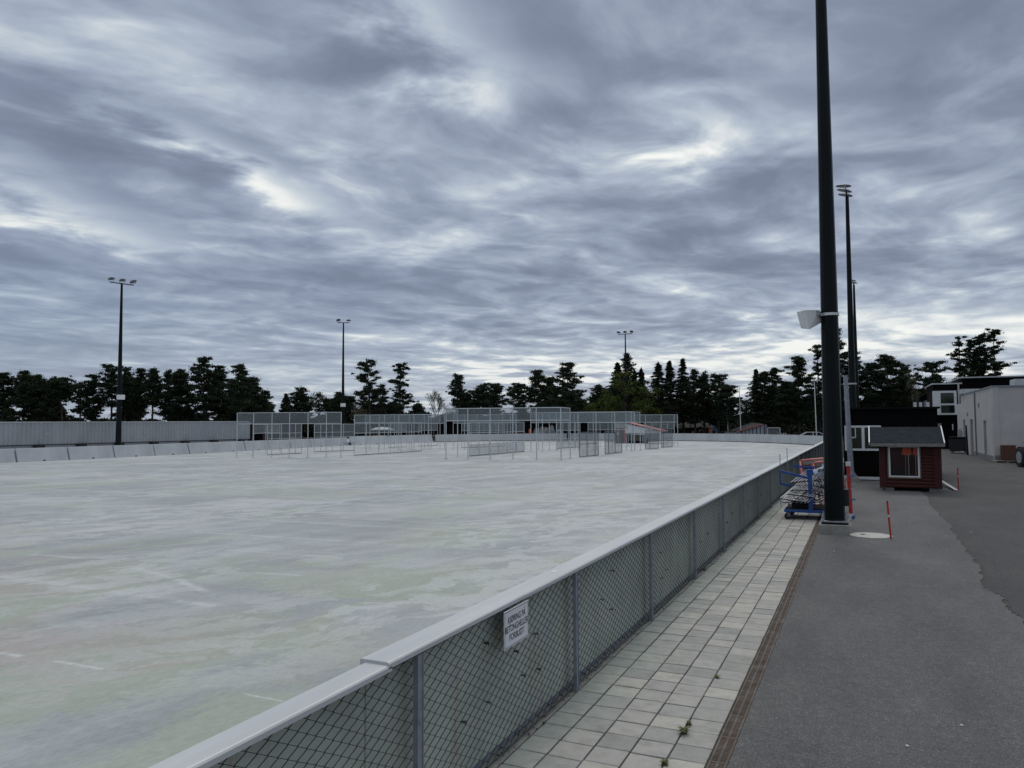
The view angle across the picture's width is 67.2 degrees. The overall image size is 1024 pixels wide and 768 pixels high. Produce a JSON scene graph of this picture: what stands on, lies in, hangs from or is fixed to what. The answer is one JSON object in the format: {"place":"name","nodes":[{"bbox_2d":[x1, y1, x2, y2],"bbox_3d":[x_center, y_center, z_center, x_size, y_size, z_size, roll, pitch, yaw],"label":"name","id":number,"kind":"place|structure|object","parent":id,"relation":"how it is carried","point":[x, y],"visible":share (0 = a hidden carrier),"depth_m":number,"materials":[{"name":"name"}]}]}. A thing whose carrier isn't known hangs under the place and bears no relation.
{"place":"outdoors","nodes":[
{"label":"outdoors","id":0,"kind":"place"},
{"bbox_2d":[0,440,812,767],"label":"rink","id":1,"kind":"structure","parent":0,"point":[154,610],"depth_m":14.85,"materials":[{"name":"ice"}]},
{"bbox_2d":[14,447,68,461],"bbox_3d":[-35.219,5.269,57.666,0.643,0.980,3.950,-2,-3,24],"label":"barrier block","id":2,"kind":"object","parent":1,"relation":"on","point":[39,454],"depth_m":57.44,"materials":[{"name":"concrete"}]},
{"bbox_2d":[67,446,113,459],"bbox_3d":[-33.584,5.455,61.366,0.643,0.980,3.950,-2,-3,23],"label":"barrier block","id":3,"kind":"object","parent":1,"relation":"on","point":[87,452],"depth_m":61.15,"materials":[{"name":"concrete"}]},
{"bbox_2d":[112,444,154,457],"bbox_3d":[-32.000,5.642,65.088,0.643,0.980,3.950,-2,-3,23],"label":"barrier block","id":4,"kind":"object","parent":1,"relation":"on","point":[132,450],"depth_m":64.87,"materials":[{"name":"concrete"}]},
{"bbox_2d":[153,443,188,455],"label":"barrier block","id":5,"kind":"object","parent":1,"relation":"on","point":[171,449],"depth_m":68.69,"materials":[{"name":"concrete"}]},
{"bbox_2d":[187,442,219,453],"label":"barrier block","id":6,"kind":"object","parent":1,"relation":"on","point":[206,447],"depth_m":72.47,"materials":[{"name":"concrete"}]},
{"bbox_2d":[218,441,245,451],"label":"barrier block","id":7,"kind":"object","parent":1,"relation":"on","point":[227,446],"depth_m":76.32,"materials":[{"name":"concrete"}]},
{"bbox_2d":[235,412,341,457],"bbox_3d":[-17.850,4.069,61.583,8.850,3.606,0.308,-1,-3,4],"label":"screen","id":8,"kind":"object","parent":1,"relation":"on","point":[289,423],"visible":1,"depth_m":61.56,"materials":[{"name":"metal"}]},
{"bbox_2d":[354,422,421,455],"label":"screen","id":9,"kind":"object","parent":1,"relation":"on","point":[378,432],"visible":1,"depth_m":68.70,"materials":[{"name":"metal"}]},
{"bbox_2d":[354,414,445,449],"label":"screen","id":10,"kind":"object","parent":1,"relation":"on","point":[419,415],"visible":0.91,"depth_m":79.19,"materials":[{"name":"metal"}]},
{"bbox_2d":[469,422,524,455],"bbox_3d":[-1.150,4.634,66.278,0.068,2.756,10.667,-2,-3,25],"label":"screen","id":11,"kind":"object","parent":1,"relation":"on","point":[479,444],"visible":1,"depth_m":64.70,"materials":[{"name":"metal"}]},
{"bbox_2d":[445,407,561,459],"bbox_3d":[-0.719,3.611,56.142,9.057,3.772,0.269,-1,-3,17],"label":"screen","id":12,"kind":"object","parent":1,"relation":"on","point":[540,417],"visible":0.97,"depth_m":55.96,"materials":[{"name":"metal"}]},
{"bbox_2d":[530,411,635,450],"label":"screen","id":13,"kind":"object","parent":1,"relation":"on","point":[556,422],"visible":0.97,"depth_m":73.51,"materials":[{"name":"metal"}]},
{"bbox_2d":[615,423,666,442],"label":"bench shelter","id":14,"kind":"object","parent":1,"relation":"on","point":[639,428],"visible":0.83,"depth_m":101.08,"materials":[{"name":"grey paint"}]},
{"bbox_2d":[0,0,1023,421],"label":"sky","id":15,"kind":"structure","parent":0,"point":[493,191],"materials":[{"name":"grey"}]},
{"bbox_2d":[284,432,843,452],"bbox_3d":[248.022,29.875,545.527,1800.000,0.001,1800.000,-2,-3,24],"label":"ground","id":16,"kind":"structure","parent":0,"point":[434,440],"depth_m":163.63,"materials":[{"name":"grey plant"}]},
{"bbox_2d":[0,371,19,421],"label":"pine tree","id":17,"kind":"object","parent":16,"relation":"on","point":[6,379],"visible":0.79,"depth_m":111.86,"materials":[{"name":"green plant"}]},
{"bbox_2d":[3,374,66,421],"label":"pine tree","id":18,"kind":"object","parent":16,"relation":"on","point":[29,399],"visible":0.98,"depth_m":109.09,"materials":[{"name":"green plant"}]},
{"bbox_2d":[32,375,79,421],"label":"pine tree","id":19,"kind":"object","parent":16,"relation":"on","point":[61,389],"visible":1,"depth_m":103.62,"materials":[{"name":"green plant"}]},
{"bbox_2d":[65,380,90,421],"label":"pine tree","id":20,"kind":"object","parent":16,"relation":"on","point":[77,396],"visible":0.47,"depth_m":115.57,"materials":[{"name":"green plant"}]},
{"bbox_2d":[75,374,105,421],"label":"pine tree","id":21,"kind":"object","parent":16,"relation":"on","point":[93,400],"visible":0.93,"depth_m":109.57,"materials":[{"name":"green plant"}]},
{"bbox_2d":[95,363,133,421],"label":"pine tree","id":22,"kind":"object","parent":16,"relation":"on","point":[110,383],"visible":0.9,"depth_m":107.68,"materials":[{"name":"green plant"}]},
{"bbox_2d":[113,365,135,420],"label":"pine tree","id":23,"kind":"object","parent":16,"relation":"on","point":[126,404],"visible":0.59,"depth_m":115.92,"materials":[{"name":"green plant"}]},
{"bbox_2d":[127,368,150,420],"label":"pine tree","id":24,"kind":"object","parent":16,"relation":"on","point":[139,404],"visible":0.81,"depth_m":111.73,"materials":[{"name":"green plant"}]},
{"bbox_2d":[140,367,166,420],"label":"pine tree","id":25,"kind":"object","parent":16,"relation":"on","point":[153,397],"visible":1,"depth_m":105.90,"materials":[{"name":"green plant"}]},
{"bbox_2d":[149,368,200,420],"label":"pine tree","id":26,"kind":"object","parent":16,"relation":"on","point":[178,393],"visible":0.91,"depth_m":107.54,"materials":[{"name":"green plant"}]},
{"bbox_2d":[181,356,229,420],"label":"pine tree","id":27,"kind":"object","parent":16,"relation":"on","point":[200,372],"visible":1,"depth_m":105.86,"materials":[{"name":"green plant"}]},
{"bbox_2d":[205,364,235,420],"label":"pine tree","id":28,"kind":"object","parent":16,"relation":"on","point":[223,410],"visible":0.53,"depth_m":111.99,"materials":[{"name":"green plant"}]},
{"bbox_2d":[222,363,257,420],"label":"pine tree","id":29,"kind":"object","parent":16,"relation":"on","point":[242,390],"visible":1,"depth_m":103.63,"materials":[{"name":"green plant"}]},
{"bbox_2d":[222,376,274,440],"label":"pine tree","id":30,"kind":"object","parent":16,"relation":"on","point":[253,400],"visible":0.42,"depth_m":109.55,"materials":[{"name":"green plant"}]},
{"bbox_2d":[245,388,282,439],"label":"pine tree","id":31,"kind":"object","parent":16,"relation":"on","point":[263,402],"visible":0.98,"depth_m":107.79,"materials":[{"name":"green plant"}]},
{"bbox_2d":[248,424,284,440],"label":"dark shed","id":32,"kind":"structure","parent":16,"relation":"on","point":[259,430],"depth_m":118.25,"materials":[{"name":"black paint"}]},
{"bbox_2d":[275,393,296,439],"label":"spruce tree","id":33,"kind":"object","parent":16,"relation":"on","point":[284,417],"visible":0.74,"depth_m":134.65,"materials":[{"name":"green plant"}]},
{"bbox_2d":[283,386,317,438],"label":"pine tree","id":34,"kind":"object","parent":16,"relation":"on","point":[300,398],"visible":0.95,"depth_m":127.67,"materials":[{"name":"green plant"}]},
{"bbox_2d":[329,390,354,437],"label":"pine tree","id":35,"kind":"object","parent":16,"relation":"on","point":[337,398],"visible":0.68,"depth_m":123.74,"materials":[{"name":"green plant"}]},
{"bbox_2d":[351,359,387,435],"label":"pine tree","id":36,"kind":"object","parent":16,"relation":"on","point":[368,389],"visible":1,"depth_m":121.83,"materials":[{"name":"green plant"}]},
{"bbox_2d":[370,383,393,434],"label":"pine tree","id":37,"kind":"object","parent":16,"relation":"on","point":[377,413],"visible":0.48,"depth_m":127.81,"materials":[{"name":"green plant"}]},
{"bbox_2d":[380,361,419,434],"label":"pine tree","id":38,"kind":"object","parent":16,"relation":"on","point":[398,395],"visible":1,"depth_m":122.00,"materials":[{"name":"green plant"}]},
{"bbox_2d":[408,402,426,434],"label":"pine tree","id":39,"kind":"object","parent":16,"relation":"on","point":[418,408],"visible":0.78,"depth_m":121.75,"materials":[{"name":"green plant"}]},
{"bbox_2d":[425,391,449,439],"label":"bare tree","id":40,"kind":"object","parent":16,"relation":"on","point":[440,400],"visible":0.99,"depth_m":128.64,"materials":[{"name":"grey plant"}]},
{"bbox_2d":[445,373,467,433],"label":"pine tree","id":41,"kind":"object","parent":16,"relation":"on","point":[457,390],"visible":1,"depth_m":121.81,"materials":[{"name":"green plant"}]},
{"bbox_2d":[0,390,925,437],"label":"wood","id":42,"kind":"object","parent":16,"relation":"on","point":[7,417],"visible":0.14,"depth_m":142.30,"materials":[{"name":"green wood"}]},
{"bbox_2d":[428,421,503,439],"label":"dark shed","id":43,"kind":"structure","parent":16,"relation":"on","point":[451,425],"depth_m":127.68,"materials":[{"name":"black paint"}]},
{"bbox_2d":[448,392,484,433],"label":"pine tree","id":44,"kind":"object","parent":16,"relation":"on","point":[468,402],"visible":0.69,"depth_m":123.23,"materials":[{"name":"green plant"}]},
{"bbox_2d":[467,382,496,433],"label":"pine tree","id":45,"kind":"object","parent":16,"relation":"on","point":[481,394],"visible":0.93,"depth_m":123.59,"materials":[{"name":"green plant"}]},
{"bbox_2d":[149,441,822,767],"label":"rink fence","id":46,"kind":"object","parent":16,"relation":"on","point":[463,689],"visible":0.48,"depth_m":5.91,"materials":[{"name":"metal"}]},
{"bbox_2d":[504,600,528,650],"bbox_3d":[0.036,1.891,6.053,0.008,0.289,0.465,-2,-3,24],"label":"warning sign","id":47,"kind":"object","parent":46,"relation":"attached to","point":[516,629],"visible":1,"depth_m":6.04,"materials":[{"name":"metal"}]},
{"bbox_2d":[486,383,510,431],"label":"pine tree","id":48,"kind":"object","parent":16,"relation":"on","point":[497,388],"visible":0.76,"depth_m":125.76,"materials":[{"name":"green plant"}]},
{"bbox_2d":[504,382,532,433],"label":"pine tree","id":49,"kind":"object","parent":16,"relation":"on","point":[518,389],"visible":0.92,"depth_m":123.57,"materials":[{"name":"green plant"}]},
{"bbox_2d":[210,415,842,439],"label":"undergrowth","id":50,"kind":"object","parent":16,"relation":"on","point":[803,429],"visible":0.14,"depth_m":131.50,"materials":[{"name":"green plant"}]},
{"bbox_2d":[524,369,553,427],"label":"pine tree","id":51,"kind":"object","parent":16,"relation":"on","point":[536,387],"visible":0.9,"depth_m":123.76,"materials":[{"name":"green plant"}]},
{"bbox_2d":[534,376,564,425],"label":"pine tree","id":52,"kind":"object","parent":16,"relation":"on","point":[550,416],"visible":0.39,"depth_m":127.41,"materials":[{"name":"green plant"}]},
{"bbox_2d":[544,362,586,439],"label":"pine tree","id":53,"kind":"object","parent":16,"relation":"on","point":[567,372],"visible":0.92,"depth_m":119.80,"materials":[{"name":"green plant"}]},
{"bbox_2d":[526,421,621,432],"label":"dark shed","id":54,"kind":"structure","parent":16,"relation":"on","point":[588,427],"depth_m":128.57,"materials":[{"name":"black paint"}]},
{"bbox_2d":[571,392,586,440],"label":"pine tree","id":55,"kind":"object","parent":16,"relation":"on","point":[579,404],"visible":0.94,"depth_m":117.87,"materials":[{"name":"green plant"}]},
{"bbox_2d":[585,384,613,420],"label":"pine tree","id":56,"kind":"object","parent":16,"relation":"on","point":[596,389],"visible":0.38,"depth_m":127.71,"materials":[{"name":"green plant"}]},
{"bbox_2d":[583,391,626,432],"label":"leafy tree","id":57,"kind":"object","parent":16,"relation":"on","point":[605,408],"visible":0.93,"depth_m":123.48,"materials":[{"name":"green plant"}]},
{"bbox_2d":[589,380,647,421],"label":"leafy tree","id":58,"kind":"object","parent":16,"relation":"on","point":[615,393],"visible":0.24,"depth_m":131.40,"materials":[{"name":"green plant"}]},
{"bbox_2d":[613,352,638,410],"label":"pine tree","id":59,"kind":"object","parent":16,"relation":"on","point":[630,367],"visible":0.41,"depth_m":134.17,"materials":[{"name":"green plant"}]},
{"bbox_2d":[600,370,652,423],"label":"leafy tree","id":60,"kind":"object","parent":16,"relation":"on","point":[623,416],"visible":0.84,"depth_m":125.97,"materials":[{"name":"green plant"}]},
{"bbox_2d":[435,433,822,444],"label":"end boards","id":61,"kind":"object","parent":16,"relation":"on","point":[789,439],"visible":0.62,"depth_m":113.40,"materials":[{"name":"plastic"}]},
{"bbox_2d":[637,380,664,426],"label":"leafy tree","id":62,"kind":"object","parent":16,"relation":"on","point":[648,393],"visible":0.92,"depth_m":125.81,"materials":[{"name":"green plant"}]},
{"bbox_2d":[640,362,682,427],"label":"spruce tree","id":63,"kind":"object","parent":16,"relation":"on","point":[658,373],"visible":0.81,"depth_m":127.75,"materials":[{"name":"green plant"}]},
{"bbox_2d":[651,360,689,432],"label":"spruce tree","id":64,"kind":"object","parent":16,"relation":"on","point":[670,374],"visible":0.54,"depth_m":131.95,"materials":[{"name":"green plant"}]},
{"bbox_2d":[646,420,715,433],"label":"red kiosk","id":65,"kind":"object","parent":16,"relation":"on","point":[698,429],"visible":0.32,"depth_m":133.58,"materials":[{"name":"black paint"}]},
{"bbox_2d":[665,358,703,431],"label":"spruce tree","id":66,"kind":"object","parent":16,"relation":"on","point":[681,379],"visible":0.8,"depth_m":129.84,"materials":[{"name":"green plant"}]},
{"bbox_2d":[681,368,709,432],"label":"pine tree","id":67,"kind":"object","parent":16,"relation":"on","point":[693,394],"visible":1,"depth_m":127.84,"materials":[{"name":"green plant"}]},
{"bbox_2d":[690,370,715,433],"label":"pine tree","id":68,"kind":"object","parent":16,"relation":"on","point":[708,412],"visible":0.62,"depth_m":129.62,"materials":[{"name":"green plant"}]},
{"bbox_2d":[702,372,731,433],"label":"pine tree","id":69,"kind":"object","parent":16,"relation":"on","point":[719,378],"visible":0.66,"depth_m":125.94,"materials":[{"name":"green plant"}]},
{"bbox_2d":[711,383,746,430],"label":"pine tree","id":70,"kind":"object","parent":16,"relation":"on","point":[728,400],"visible":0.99,"depth_m":121.83,"materials":[{"name":"green plant"}]},
{"bbox_2d":[723,422,766,433],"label":"lean to shed","id":71,"kind":"object","parent":16,"relation":"on","point":[760,429],"visible":0.62,"depth_m":117.69,"materials":[{"name":"grey metal"}]},
{"bbox_2d":[736,368,774,426],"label":"spruce tree","id":72,"kind":"object","parent":16,"relation":"on","point":[758,401],"visible":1,"depth_m":125.68,"materials":[{"name":"green plant"}]},
{"bbox_2d":[758,371,778,424],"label":"pine tree","id":73,"kind":"object","parent":16,"relation":"on","point":[764,375],"visible":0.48,"depth_m":127.82,"materials":[{"name":"green plant"}]},
{"bbox_2d":[706,463,843,767],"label":"drain channel","id":74,"kind":"object","parent":16,"relation":"on","point":[721,755],"visible":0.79,"depth_m":7.72,"materials":[{"name":"concrete"}]},
{"bbox_2d":[764,381,808,434],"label":"pine tree","id":75,"kind":"object","parent":16,"relation":"on","point":[777,410],"visible":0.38,"depth_m":123.48,"materials":[{"name":"green plant"}]},
{"bbox_2d":[772,355,821,434],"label":"pine tree","id":76,"kind":"object","parent":16,"relation":"on","point":[794,392],"visible":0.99,"depth_m":119.64,"materials":[{"name":"green plant"}]},
{"bbox_2d":[806,344,822,432],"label":"pine tree","id":77,"kind":"object","parent":16,"relation":"on","point":[817,351],"visible":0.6,"depth_m":124.06,"materials":[{"name":"green plant"}]},
{"bbox_2d":[840,351,873,417],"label":"pine tree","id":78,"kind":"object","parent":16,"relation":"on","point":[845,360],"visible":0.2,"depth_m":125.78,"materials":[{"name":"green plant"}]},
{"bbox_2d":[858,362,883,405],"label":"pine tree","id":79,"kind":"object","parent":16,"relation":"on","point":[863,401],"visible":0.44,"depth_m":123.66,"materials":[{"name":"green plant"}]},
{"bbox_2d":[859,354,915,406],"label":"pine tree","id":80,"kind":"object","parent":16,"relation":"on","point":[896,396],"visible":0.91,"depth_m":117.54,"materials":[{"name":"green plant"}]},
{"bbox_2d":[908,359,950,395],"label":"pine tree","id":81,"kind":"object","parent":16,"relation":"on","point":[930,367],"visible":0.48,"depth_m":110.05,"materials":[{"name":"green plant"}]},
{"bbox_2d":[945,335,974,379],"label":"pine tree","id":82,"kind":"object","parent":16,"relation":"on","point":[957,353],"visible":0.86,"depth_m":128.37,"materials":[{"name":"green plant"}]},
{"bbox_2d":[966,335,995,376],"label":"pine tree","id":83,"kind":"object","parent":16,"relation":"on","point":[982,370],"visible":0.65,"depth_m":130.16,"materials":[{"name":"green plant"}]},
{"bbox_2d":[975,327,1019,375],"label":"pine tree","id":84,"kind":"object","parent":16,"relation":"on","point":[996,367],"visible":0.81,"depth_m":126.16,"materials":[{"name":"green plant"}]},
{"bbox_2d":[498,453,843,767],"bbox_3d":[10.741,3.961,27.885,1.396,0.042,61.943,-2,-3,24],"label":"paving","id":85,"kind":"structure","parent":0,"point":[614,746],"depth_m":7.82,"materials":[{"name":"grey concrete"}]},
{"bbox_2d":[779,454,823,518],"bbox_3d":[7.962,2.670,20.706,1.395,1.849,1.317,-2,-3,24],"label":"blue trolley","id":86,"kind":"object","parent":85,"relation":"on","point":[789,509],"visible":0.62,"depth_m":20.27,"materials":[{"name":"metal"}]},
{"bbox_2d":[727,475,1023,767],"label":"asphalt strip","id":87,"kind":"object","parent":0,"point":[944,613],"visible":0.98,"depth_m":8.20,"materials":[{"name":"grey asphalt"}]},
{"bbox_2d":[815,0,851,534],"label":"light pole","id":88,"kind":"object","parent":87,"relation":"on","point":[834,520],"visible":1,"depth_m":17.95,"materials":[{"name":"black metal"}]},
{"bbox_2d":[797,310,838,328],"bbox_3d":[7.208,-1.505,18.123,0.927,0.470,0.475,-1,-3,6],"label":"horn loudspeaker","id":89,"kind":"object","parent":88,"relation":"attached to","point":[809,319],"visible":0.87,"depth_m":18.00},
{"bbox_2d":[835,184,856,407],"bbox_3d":[22.667,-4.145,51.927,0.978,18.376,2.944,-2,-3,26],"label":"floodlight mast","id":90,"kind":"object","parent":87,"relation":"on","point":[852,383],"visible":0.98,"depth_m":51.76,"materials":[{"name":"black metal"}]},
{"bbox_2d":[846,462,855,519],"bbox_3d":[8.184,2.571,18.555,0.245,1.381,0.124,-3,-4,46],"label":"marker post","id":91,"kind":"object","parent":87,"relation":"on","point":[850,488],"visible":0.99,"depth_m":18.55,"materials":[{"name":"red paint"}]},
{"bbox_2d":[843,375,859,481],"bbox_3d":[14.680,1.924,33.433,0.640,4.602,0.600,-2,-3,24],"label":"galvanised post","id":92,"kind":"object","parent":87,"relation":"on","point":[855,478],"visible":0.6,"depth_m":33.38,"materials":[{"name":"metal"}]},
{"bbox_2d":[842,402,939,479],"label":"black shed","id":93,"kind":"structure","parent":87,"relation":"on","point":[866,459],"depth_m":33.80,"materials":[{"name":"paint"}]},
{"bbox_2d":[844,425,880,450],"bbox_3d":[15.467,2.385,33.948,1.465,1.105,0.050,-2,-3,24],"label":"window","id":94,"kind":"structure","parent":93,"relation":"in","point":[860,434],"depth_m":33.97,"materials":[{"name":"white paint"}]},
{"bbox_2d":[868,426,944,491],"bbox_3d":[15.029,2.808,29.428,2.493,2.415,2.827,-2,-3,25],"label":"red hut","id":95,"kind":"object","parent":87,"relation":"on","point":[910,457],"visible":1,"depth_m":28.47,"materials":[{"name":"red wood"}]},
{"bbox_2d":[888,446,919,477],"bbox_3d":[14.496,2.869,28.478,1.020,1.160,0.085,-2,-3,25],"label":"window","id":96,"kind":"structure","parent":95,"relation":"in","point":[905,451],"depth_m":28.47,"materials":[{"name":"white paint"}]},
{"bbox_2d":[917,449,1023,616],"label":"yard asphalt","id":97,"kind":"structure","parent":0,"point":[983,507],"depth_m":21.51,"materials":[{"name":"grey asphalt"}]},
{"bbox_2d":[852,279,859,407],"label":"floodlight mast","id":98,"kind":"object","parent":97,"relation":"on","point":[855,346],"visible":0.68,"depth_m":85.04,"materials":[{"name":"grey metal"}]},
{"bbox_2d":[948,437,965,452],"bbox_3d":[36.597,4.998,63.098,1.423,1.340,1.080,-2,-4,34],"label":"wheeled bin","id":99,"kind":"object","parent":97,"relation":"on","point":[957,443],"visible":0.73,"depth_m":62.72,"materials":[{"name":"plastic"}]},
{"bbox_2d":[924,494,1023,623],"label":"asphalt crack","id":100,"kind":"object","parent":97,"relation":"on","point":[982,581],"visible":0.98,"depth_m":13.96,"materials":[{"name":"black asphalt"}]},
{"bbox_2d":[924,375,1023,448],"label":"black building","id":101,"kind":"structure","parent":0,"point":[945,398],"depth_m":73.36,"materials":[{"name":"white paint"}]},
{"bbox_2d":[957,379,1023,461],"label":"plaster building","id":102,"kind":"structure","parent":0,"point":[991,418],"depth_m":50.05,"materials":[{"name":"paint"}]},
{"label":"terrace","id":103,"kind":"structure","parent":0,"visible":0},
{"bbox_2d":[108,277,136,444],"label":"floodlight mast","id":104,"kind":"object","parent":103,"relation":"on","point":[120,397],"visible":0.98,"depth_m":82.59,"materials":[{"name":"black metal"}]},
{"bbox_2d":[0,421,249,448],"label":"corrugated wall","id":105,"kind":"structure","parent":103,"relation":"on","point":[15,435],"depth_m":85.21,"materials":[{"name":"grey metal"}]},
{"bbox_2d":[336,319,350,437],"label":"floodlight mast","id":106,"kind":"object","parent":103,"relation":"on","point":[342,405],"visible":0.98,"depth_m":115.17,"materials":[{"name":"black metal"}]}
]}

